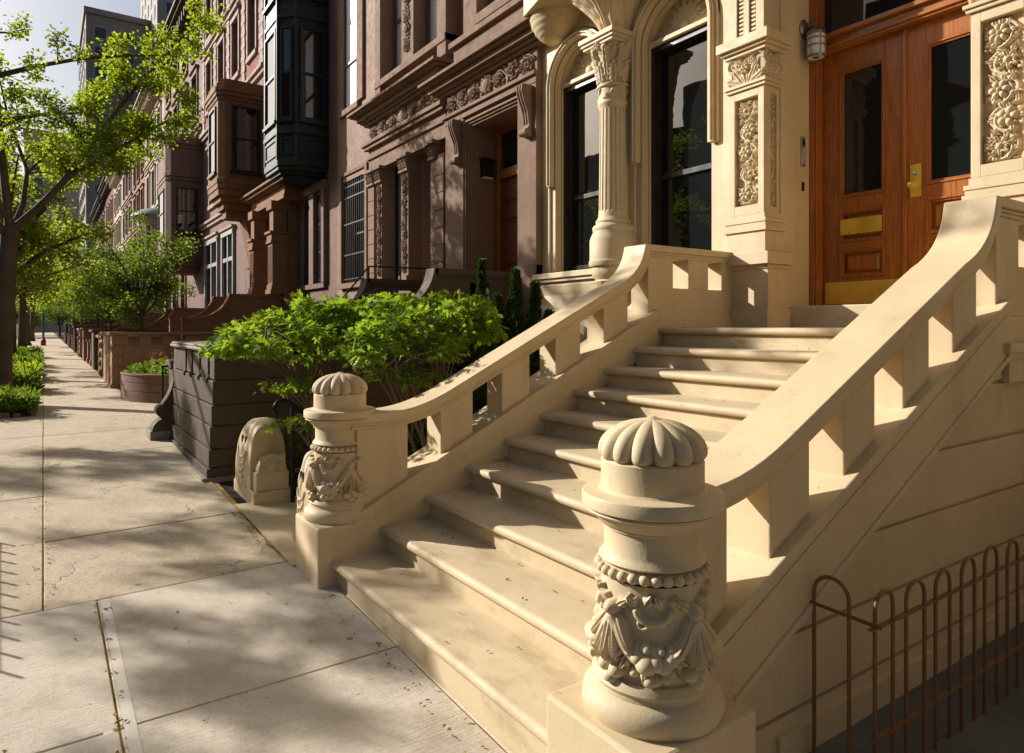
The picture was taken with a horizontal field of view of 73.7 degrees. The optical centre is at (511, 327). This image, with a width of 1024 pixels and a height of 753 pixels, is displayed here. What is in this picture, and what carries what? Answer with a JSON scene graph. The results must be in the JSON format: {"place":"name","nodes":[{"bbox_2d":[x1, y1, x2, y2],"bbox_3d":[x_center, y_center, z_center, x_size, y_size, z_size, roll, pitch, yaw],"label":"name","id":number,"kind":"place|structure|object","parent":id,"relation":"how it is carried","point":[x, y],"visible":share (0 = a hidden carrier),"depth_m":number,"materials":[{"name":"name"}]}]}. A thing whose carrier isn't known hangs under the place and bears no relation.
{"place":"outdoors","nodes":[
{"label":"outdoors","id":0,"kind":"place"},
{"bbox_2d":[0,0,139,328],"label":"sky","id":1,"kind":"structure","parent":0,"point":[54,12],"materials":[{"name":"white"}]},
{"bbox_2d":[54,333,298,503],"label":"front garden earth","id":2,"kind":"structure","parent":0,"point":[228,487],"depth_m":6.53,"materials":[{"name":"soil"}]},
{"bbox_2d":[37,302,74,335],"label":"garden tree","id":3,"kind":"object","parent":2,"relation":"on","point":[62,319],"visible":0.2,"depth_m":80.60,"materials":[{"name":"green plant"}]},
{"bbox_2d":[64,324,69,343],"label":"stone wall","id":4,"kind":"structure","parent":2,"relation":"on","point":[66,333],"depth_m":51.81,"materials":[{"name":"brown stone"}]},
{"bbox_2d":[35,247,118,324],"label":"garden tree","id":5,"kind":"object","parent":2,"relation":"on","point":[84,323],"visible":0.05,"depth_m":44.92,"materials":[{"name":"green plant"}]},
{"bbox_2d":[77,328,81,356],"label":"stone wall","id":6,"kind":"structure","parent":2,"relation":"on","point":[79,342],"depth_m":31.17,"materials":[{"name":"beige stone"}]},
{"bbox_2d":[54,302,104,321],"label":"garden tree","id":7,"kind":"object","parent":2,"relation":"on","point":[64,312],"visible":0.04,"depth_m":76.11,"materials":[{"name":"green plant"}]},
{"bbox_2d":[50,247,109,313],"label":"garden tree","id":8,"kind":"object","parent":2,"relation":"on","point":[61,282],"visible":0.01,"depth_m":54.83,"materials":[{"name":"green plant"}]},
{"bbox_2d":[67,312,107,328],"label":"hedge","id":9,"kind":"object","parent":2,"relation":"on","point":[72,320],"visible":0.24,"depth_m":49.60,"materials":[{"name":"green plant"}]},
{"bbox_2d":[67,325,107,347],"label":"stone wall","id":10,"kind":"structure","parent":2,"relation":"on","point":[71,330],"depth_m":44.00,"materials":[{"name":"brown stone"}]},
{"bbox_2d":[67,317,120,345],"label":"stoop","id":11,"kind":"object","parent":2,"relation":"on","point":[117,321],"visible":0.12,"depth_m":48.42,"materials":[{"name":"brown stone"}]},
{"bbox_2d":[72,326,120,351],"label":"stone wall","id":12,"kind":"structure","parent":2,"relation":"on","point":[76,334],"depth_m":36.59,"materials":[{"name":"brown stone"}]},
{"bbox_2d":[89,196,105,265],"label":"row house","id":13,"kind":"structure","parent":2,"relation":"on","point":[98,212],"depth_m":79.88,"materials":[{"name":"brown stone"}]},
{"bbox_2d":[55,235,142,327],"bbox_3d":[-21.434,-1.745,35.162,4.591,6.349,4.553,0,0,-13],"label":"garden tree","id":14,"kind":"object","parent":2,"relation":"on","point":[97,317],"visible":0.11,"depth_m":35.28,"materials":[{"name":"green plant"}]},
{"bbox_2d":[51,244,153,329],"bbox_3d":[-16.290,-0.933,27.139,3.414,4.762,3.443,0,0,-6],"label":"garden tree","id":15,"kind":"object","parent":2,"relation":"on","point":[108,313],"visible":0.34,"depth_m":26.97,"materials":[{"name":"green plant"}]},
{"bbox_2d":[71,315,136,349],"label":"stoop","id":16,"kind":"object","parent":2,"relation":"on","point":[72,336],"visible":0.1,"depth_m":41.72,"materials":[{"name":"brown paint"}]},
{"bbox_2d":[98,171,113,278],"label":"row house","id":17,"kind":"structure","parent":2,"relation":"on","point":[105,191],"depth_m":70.42,"materials":[{"name":"red brick"}]},
{"bbox_2d":[80,328,133,360],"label":"stone wall","id":18,"kind":"structure","parent":2,"relation":"on","point":[86,334],"depth_m":28.09,"materials":[{"name":"brown stone"}]},
{"bbox_2d":[77,6,149,266],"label":"apartment tower","id":19,"kind":"structure","parent":2,"relation":"on","point":[101,24],"depth_m":108.66,"materials":[{"name":"grey brick"}]},
{"bbox_2d":[79,25,134,262],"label":"window frames","id":20,"kind":"structure","parent":19,"relation":"in","point":[100,32],"depth_m":108.66,"materials":[{"name":"white paint"}]},
{"bbox_2d":[105,170,121,269],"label":"row house","id":21,"kind":"structure","parent":2,"relation":"on","point":[114,182],"depth_m":62.67,"materials":[{"name":"stone"}]},
{"bbox_2d":[77,312,163,353],"bbox_3d":[-19.510,0.510,34.518,4.110,2.580,2.600,0,0,-34],"label":"stoop","id":22,"kind":"object","parent":2,"relation":"on","point":[150,318],"visible":0.07,"depth_m":34.13,"materials":[{"name":"brown stone"}]},
{"bbox_2d":[116,134,132,312],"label":"row house","id":23,"kind":"structure","parent":2,"relation":"on","point":[127,191],"depth_m":55.49,"materials":[{"name":"brown stone"}]},
{"bbox_2d":[95,333,160,376],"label":"stone wall","id":24,"kind":"structure","parent":2,"relation":"on","point":[133,339],"depth_m":19.72,"materials":[{"name":"beige stone"}]},
{"bbox_2d":[89,330,168,369],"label":"stone wall","id":25,"kind":"structure","parent":2,"relation":"on","point":[95,351],"depth_m":22.46,"materials":[{"name":"brown stone"}]},
{"bbox_2d":[59,206,202,331],"bbox_3d":[-11.597,-1.175,21.798,3.826,5.291,3.794,0,0,19],"label":"garden tree","id":26,"kind":"object","parent":2,"relation":"on","point":[152,273],"visible":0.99,"depth_m":21.19,"materials":[{"name":"green plant"}]},
{"bbox_2d":[124,135,145,314],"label":"row house","id":27,"kind":"structure","parent":2,"relation":"on","point":[139,190],"depth_m":48.90,"materials":[{"name":"brown stone"}]},
{"bbox_2d":[86,308,204,365],"bbox_3d":[-14.417,0.510,27.097,4.110,2.580,2.600,0,0,-34],"label":"stoop","id":28,"kind":"object","parent":2,"relation":"on","point":[162,323],"visible":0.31,"depth_m":26.67,"materials":[{"name":"brown stone"}]},
{"bbox_2d":[131,66,163,311],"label":"row house","id":29,"kind":"structure","parent":2,"relation":"on","point":[150,169],"depth_m":41.72,"materials":[{"name":"brown stone"}]},
{"bbox_2d":[131,208,160,311],"bbox_3d":[-21.142,-2.675,40.917,3.000,8.950,3.000,0,0,-34],"label":"bay window","id":30,"kind":"structure","parent":29,"relation":"in","point":[152,213],"depth_m":39.63,"materials":[{"name":"brown stone"}]},
{"bbox_2d":[100,331,234,388],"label":"stone wall","id":31,"kind":"structure","parent":2,"relation":"on","point":[120,354],"depth_m":15.92,"materials":[{"name":"beige stone"}]},
{"bbox_2d":[149,0,202,311],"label":"row house","id":32,"kind":"structure","parent":2,"relation":"on","point":[179,184],"depth_m":29.64,"materials":[{"name":"brown stone"}]},
{"bbox_2d":[168,294,281,340],"bbox_3d":[-8.186,0.460,18.335,3.750,2.680,2.240,0,0,-34],"label":"stoop","id":33,"kind":"object","parent":2,"relation":"on","point":[214,313],"visible":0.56,"depth_m":17.78,"materials":[{"name":"brown stone"}]},
{"bbox_2d":[199,0,266,307],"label":"row house","id":34,"kind":"structure","parent":2,"relation":"on","point":[231,137],"depth_m":21.99,"materials":[{"name":"brown stone"}]},
{"bbox_2d":[204,228,232,307],"bbox_3d":[-11.414,-2.080,26.733,0.270,2.960,5.240,0,0,-34],"label":"window frame","id":35,"kind":"structure","parent":34,"relation":"in","point":[213,242],"depth_m":26.09,"materials":[{"name":"white wood"}]},
{"bbox_2d":[237,26,237,70],"bbox_3d":[-9.708,-10.000,24.538,0.100,2.000,0.987,0,0,-34],"label":"window","id":36,"kind":"structure","parent":34,"relation":"in","point":[237,26],"depth_m":24.87,"materials":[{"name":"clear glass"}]},
{"bbox_2d":[253,0,254,48],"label":"window","id":37,"kind":"structure","parent":34,"relation":"in","point":[254,0],"depth_m":22.95,"materials":[{"name":"black glass"}]},
{"bbox_2d":[146,341,335,482],"label":"stone wall","id":38,"kind":"structure","parent":2,"relation":"on","point":[200,422],"depth_m":7.03,"materials":[{"name":"stone"}]},
{"bbox_2d":[234,417,289,504],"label":"gate pier","id":39,"kind":"structure","parent":2,"relation":"on","point":[261,474],"depth_m":6.05,"materials":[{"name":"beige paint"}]},
{"bbox_2d":[272,398,303,502],"bbox_3d":[-1.538,1.339,6.246,1.290,1.448,0.076,0,0,-34],"label":"handrail","id":40,"kind":"object","parent":2,"relation":"on","point":[293,405],"visible":0.3,"depth_m":5.97,"materials":[{"name":"black metal"}]},
{"bbox_2d":[240,0,337,317],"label":"row house","id":41,"kind":"structure","parent":2,"relation":"on","point":[292,201],"depth_m":16.53,"materials":[{"name":"brown stone"}]},
{"bbox_2d":[263,0,328,188],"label":"bay window","id":42,"kind":"structure","parent":41,"relation":"in","point":[296,32],"depth_m":16.31,"materials":[{"name":"black metal"}]},
{"bbox_2d":[194,288,405,449],"bbox_3d":[-1.785,0.575,6.293,2.157,1.873,1.483,0,0,-61],"label":"japanese maple","id":43,"kind":"object","parent":2,"relation":"on","point":[320,325],"visible":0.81,"depth_m":5.92,"materials":[{"name":"green plant"}]},
{"bbox_2d":[292,450,313,545],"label":"gate pier","id":44,"kind":"structure","parent":2,"relation":"on","point":[303,502],"depth_m":4.78,"materials":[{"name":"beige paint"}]},
{"bbox_2d":[165,268,510,385],"bbox_3d":[-2.326,0.510,9.477,4.110,2.580,2.760,0,0,-34],"label":"stoop","id":45,"kind":"object","parent":2,"relation":"on","point":[452,281],"visible":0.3,"depth_m":9.15,"materials":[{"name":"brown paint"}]},
{"bbox_2d":[161,365,167,399],"bbox_3d":[-3.820,0.579,9.807,2.217,1.778,0.086,0,0,-36],"label":"handrail","id":46,"kind":"object","parent":45,"relation":"on","point":[162,366],"visible":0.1,"depth_m":9.15,"materials":[{"name":"black metal"}]},
{"bbox_2d":[349,287,383,302],"bbox_3d":[-2.148,0.053,8.168,1.310,1.130,0.053,0,0,-34],"label":"handrail","id":47,"kind":"object","parent":45,"relation":"on","point":[371,292],"visible":0.06,"depth_m":8.43,"materials":[{"name":"black metal"}]},
{"bbox_2d":[342,266,429,297],"bbox_3d":[-2.174,-0.562,11.025,2.009,0.904,0.053,0,0,-34],"label":"handrail","id":48,"kind":"object","parent":45,"relation":"on","point":[356,281],"visible":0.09,"depth_m":11.02,"materials":[{"name":"black metal"}]},
{"bbox_2d":[284,431,426,483],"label":"garden undergrowth","id":49,"kind":"object","parent":2,"relation":"on","point":[299,461],"visible":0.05,"depth_m":6.87,"materials":[{"name":"green plant"}]},
{"bbox_2d":[329,289,508,452],"bbox_3d":[-0.785,0.569,5.940,2.031,1.881,1.338,0,0,-61],"label":"japanese maple","id":50,"kind":"object","parent":2,"relation":"on","point":[428,325],"visible":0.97,"depth_m":5.63,"materials":[{"name":"green plant"}]},
{"bbox_2d":[330,365,533,453],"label":"garden wall","id":51,"kind":"structure","parent":2,"relation":"on","point":[377,396],"depth_m":7.78,"materials":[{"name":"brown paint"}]},
{"bbox_2d":[337,0,545,362],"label":"row house","id":52,"kind":"structure","parent":2,"relation":"on","point":[438,100],"depth_m":11.37,"materials":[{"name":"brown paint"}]},
{"bbox_2d":[343,0,355,109],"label":"window","id":53,"kind":"structure","parent":52,"relation":"in","point":[349,6],"depth_m":15.57,"materials":[{"name":"white glass"}]},
{"bbox_2d":[351,181,362,281],"bbox_3d":[-3.313,-2.165,15.343,0.100,2.330,1.350,0,0,-34],"label":"window","id":54,"kind":"structure","parent":52,"relation":"in","point":[362,181],"depth_m":15.69,"materials":[{"name":"black glass"}]},
{"bbox_2d":[395,167,400,278],"bbox_3d":[-2.038,-1.975,13.167,0.100,2.350,0.820,0,0,-34],"label":"window","id":55,"kind":"structure","parent":52,"relation":"in","point":[397,176],"depth_m":13.43,"materials":[{"name":"brown metal"}]},
{"bbox_2d":[394,0,401,68],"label":"window","id":56,"kind":"structure","parent":52,"relation":"in","point":[397,3],"depth_m":13.42,"materials":[{"name":"grey glass"}]},
{"bbox_2d":[426,0,436,44],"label":"window","id":57,"kind":"structure","parent":52,"relation":"in","point":[431,5],"depth_m":12.28,"materials":[{"name":"grey glass"}]},
{"bbox_2d":[479,157,495,179],"bbox_3d":[-0.407,-2.513,10.844,0.240,0.315,0.182,0,0,-34],"label":"wall lamp","id":58,"kind":"object","parent":52,"relation":"attached to","point":[486,168],"visible":1,"depth_m":10.78,"materials":[{"name":"black metal"}]},
{"bbox_2d":[502,176,517,271],"bbox_3d":[0.142,-1.345,10.467,0.080,1.990,1.040,0,0,-34],"label":"door","id":59,"kind":"structure","parent":52,"relation":"in","point":[509,186],"depth_m":10.66,"materials":[{"name":"red wood"}]},
{"bbox_2d":[441,258,497,413],"bbox_3d":[-0.408,0.342,7.899,1.065,2.317,0.751,0,0,-34],"label":"conifer shrub","id":60,"kind":"object","parent":2,"relation":"on","point":[480,395],"visible":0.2,"depth_m":7.80,"materials":[{"name":"green plant"}]},
{"bbox_2d":[491,267,554,376],"bbox_3d":[0.157,0.374,8.381,1.145,2.252,0.849,0,0,18],"label":"conifer shrub","id":61,"kind":"object","parent":2,"relation":"on","point":[515,321],"visible":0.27,"depth_m":8.30,"materials":[{"name":"green plant"}]},
{"bbox_2d":[524,0,1023,362],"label":"row house","id":62,"kind":"structure","parent":2,"relation":"on","point":[682,123],"depth_m":6.45,"materials":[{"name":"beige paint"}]},
{"bbox_2d":[563,75,599,271],"bbox_3d":[1.006,-1.947,8.731,0.160,2.435,0.920,0,0,-34],"label":"window","id":63,"kind":"structure","parent":62,"relation":"in","point":[581,113],"depth_m":8.94,"materials":[{"name":"black glass"}]},
{"bbox_2d":[651,24,711,249],"bbox_3d":[1.903,-1.947,7.425,0.160,2.435,0.920,0,0,-34],"label":"window","id":64,"kind":"structure","parent":62,"relation":"in","point":[681,153],"depth_m":7.53,"materials":[{"name":"black glass"}]},
{"bbox_2d":[800,136,805,166],"bbox_3d":[2.769,-1.673,6.498,0.070,0.285,0.017,0,0,-34],"label":"entry phone","id":65,"kind":"object","parent":62,"relation":"attached to","point":[802,151],"visible":1,"depth_m":6.49,"materials":[{"name":"grey metal"}]},
{"bbox_2d":[799,20,825,61],"bbox_3d":[2.845,-2.732,6.431,0.176,0.404,0.213,0,0,-34],"label":"wall lamp","id":66,"kind":"object","parent":62,"relation":"attached to","point":[814,37],"visible":1,"depth_m":6.37,"materials":[{"name":"white glass"}]},
{"bbox_2d":[824,28,906,304],"bbox_3d":[3.241,-1.411,6.287,0.070,2.402,0.770,0,0,-34],"label":"door","id":67,"kind":"structure","parent":62,"relation":"in","point":[865,85],"depth_m":6.27,"materials":[{"name":"brown wood"}]},
{"bbox_2d":[907,10,970,271],"bbox_3d":[3.641,-1.412,5.652,0.129,2.400,0.738,0,0,-34],"label":"door","id":68,"kind":"structure","parent":62,"relation":"in","point":[938,49],"depth_m":5.78,"materials":[{"name":"brown wood"}]},
{"bbox_2d":[0,333,511,752],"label":"sidewalk","id":69,"kind":"structure","parent":0,"point":[251,636],"depth_m":3.74,"materials":[{"name":"concrete"}]},
{"bbox_2d":[0,381,43,418],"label":"flower bed","id":70,"kind":"object","parent":69,"relation":"on","point":[22,401],"visible":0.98,"depth_m":10.81,"materials":[{"name":"green plant"}]},
{"bbox_2d":[13,349,44,359],"bbox_3d":[-17.390,1.098,24.307,1.361,0.678,2.530,0,0,-34],"label":"flower bed","id":71,"kind":"object","parent":69,"relation":"on","point":[23,353],"visible":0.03,"depth_m":23.87,"materials":[{"name":"plant"}]},
{"bbox_2d":[13,197,107,353],"bbox_3d":[-17.578,-1.675,23.631,5.104,6.296,4.958,0,0,-13],"label":"street tree","id":72,"kind":"object","parent":71,"relation":"on","point":[43,266],"visible":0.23,"depth_m":24.11,"materials":[{"name":"green plant"}]},
{"bbox_2d":[13,363,46,393],"bbox_3d":[-10.926,1.115,14.929,1.334,0.680,2.065,0,0,-34],"label":"flower bed","id":73,"kind":"object","parent":69,"relation":"on","point":[30,376],"visible":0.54,"depth_m":14.53,"materials":[{"name":"plant"}]},
{"bbox_2d":[13,358,46,379],"bbox_3d":[-13.194,1.110,18.230,1.350,0.677,2.897,0,0,-34],"label":"flower bed","id":74,"kind":"object","parent":69,"relation":"on","point":[28,365],"visible":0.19,"depth_m":17.62,"materials":[{"name":"plant"}]},
{"bbox_2d":[0,149,115,294],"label":"street tree","id":75,"kind":"object","parent":74,"relation":"in","point":[33,230],"visible":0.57,"depth_m":18.32,"materials":[{"name":"green plant"}]},
{"bbox_2d":[13,352,46,364],"bbox_3d":[-15.534,1.103,21.636,1.351,0.679,2.321,0,0,-34],"label":"flower bed","id":76,"kind":"object","parent":69,"relation":"on","point":[17,357],"visible":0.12,"depth_m":21.12,"materials":[{"name":"plant"}]},
{"bbox_2d":[17,345,44,355],"bbox_3d":[-21.550,1.065,30.390,1.320,0.680,2.867,0,0,-34],"label":"flower bed","id":77,"kind":"object","parent":69,"relation":"on","point":[31,348],"visible":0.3,"depth_m":29.66,"materials":[{"name":"plant"}]},
{"bbox_2d":[15,219,88,347],"bbox_3d":[-21.385,-1.867,29.929,5.219,6.627,5.373,0,0,-21],"label":"street tree","id":78,"kind":"object","parent":77,"relation":"in","point":[21,341],"visible":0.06,"depth_m":29.96,"materials":[{"name":"green plant"}]},
{"bbox_2d":[16,272,54,340],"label":"street tree","id":79,"kind":"object","parent":69,"relation":"on","point":[32,326],"visible":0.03,"depth_m":58.78,"materials":[{"name":"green plant"}]},
{"bbox_2d":[16,302,62,328],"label":"garden tree","id":80,"kind":"object","parent":69,"relation":"on","point":[38,318],"visible":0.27,"depth_m":75.05,"materials":[{"name":"green plant"}]},
{"bbox_2d":[41,313,45,344],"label":"street pole","id":81,"kind":"object","parent":69,"relation":"on","point":[43,341],"visible":0.88,"depth_m":47.76,"materials":[{"name":"metal"}]},
{"bbox_2d":[27,255,63,345],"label":"street tree","id":82,"kind":"object","parent":69,"relation":"on","point":[29,343],"visible":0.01,"depth_m":47.22,"materials":[{"name":"green plant"}]},
{"bbox_2d":[15,245,87,345],"bbox_3d":[-26.567,-2.071,37.577,5.641,6.959,5.480,0,0,1],"label":"street tree","id":83,"kind":"object","parent":69,"relation":"on","point":[31,298],"visible":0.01,"depth_m":37.61,"materials":[{"name":"green plant"}]},
{"bbox_2d":[0,0,229,386],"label":"street tree","id":84,"kind":"object","parent":69,"relation":"on","point":[140,124],"visible":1,"depth_m":12.90,"materials":[{"name":"green plant"}]},
{"bbox_2d":[100,599,142,752],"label":"sidewalk joint border","id":85,"kind":"object","parent":69,"relation":"on","point":[131,730],"visible":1,"depth_m":3.12,"materials":[{"name":"beige concrete"}]},
{"bbox_2d":[120,339,193,402],"bbox_3d":[-6.207,0.973,14.175,3.394,1.454,3.540,0,0,-34],"label":"planter","id":86,"kind":"object","parent":69,"relation":"on","point":[140,383],"visible":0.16,"depth_m":12.74,"materials":[{"name":"stone"}]},
{"bbox_2d":[235,496,296,564],"bbox_3d":[-1.412,1.549,5.556,1.240,0.055,1.640,0,0,-34],"label":"areaway threshold","id":87,"kind":"object","parent":69,"relation":"on","point":[275,522],"visible":0.22,"depth_m":5.44,"materials":[{"name":"beige stone"}]},
{"bbox_2d":[1,326,1015,752],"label":"fallen leaves","id":88,"kind":"object","parent":69,"relation":"on","point":[339,614],"visible":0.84,"depth_m":3.62,"materials":[{"name":"brown plant"}]},
{"bbox_2d":[296,195,1023,752],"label":"stoop","id":89,"kind":"object","parent":69,"relation":"on","point":[726,495],"visible":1,"depth_m":3.31,"materials":[{"name":"beige stone"}]},
{"bbox_2d":[808,621,1023,752],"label":"areaway paving","id":90,"kind":"structure","parent":0,"point":[1006,714],"depth_m":2.92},
{"bbox_2d":[810,539,1023,752],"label":"hoop fence","id":91,"kind":"object","parent":90,"relation":"on","point":[875,627],"visible":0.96,"depth_m":2.72,"materials":[{"name":"brown metal"}]},
{"label":"ground","id":92,"kind":"structure","parent":0,"visible":0},
{"bbox_2d":[23,127,78,332],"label":"apartment tower","id":93,"kind":"structure","parent":92,"relation":"on","point":[51,327],"depth_m":136.81,"materials":[{"name":"beige brick"}]},
{"bbox_2d":[24,145,66,315],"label":"window frames","id":94,"kind":"structure","parent":93,"relation":"in","point":[36,168],"depth_m":135.69,"materials":[{"name":"paint"}]},
{"bbox_2d":[140,0,173,46],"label":"apartment tower","id":95,"kind":"structure","parent":92,"relation":"on","point":[154,12],"depth_m":107.08,"materials":[{"name":"beige brick"}]},
{"bbox_2d":[141,0,172,46],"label":"window frames","id":96,"kind":"structure","parent":95,"relation":"in","point":[168,5],"depth_m":110.39,"materials":[{"name":"white paint"}]}
]}

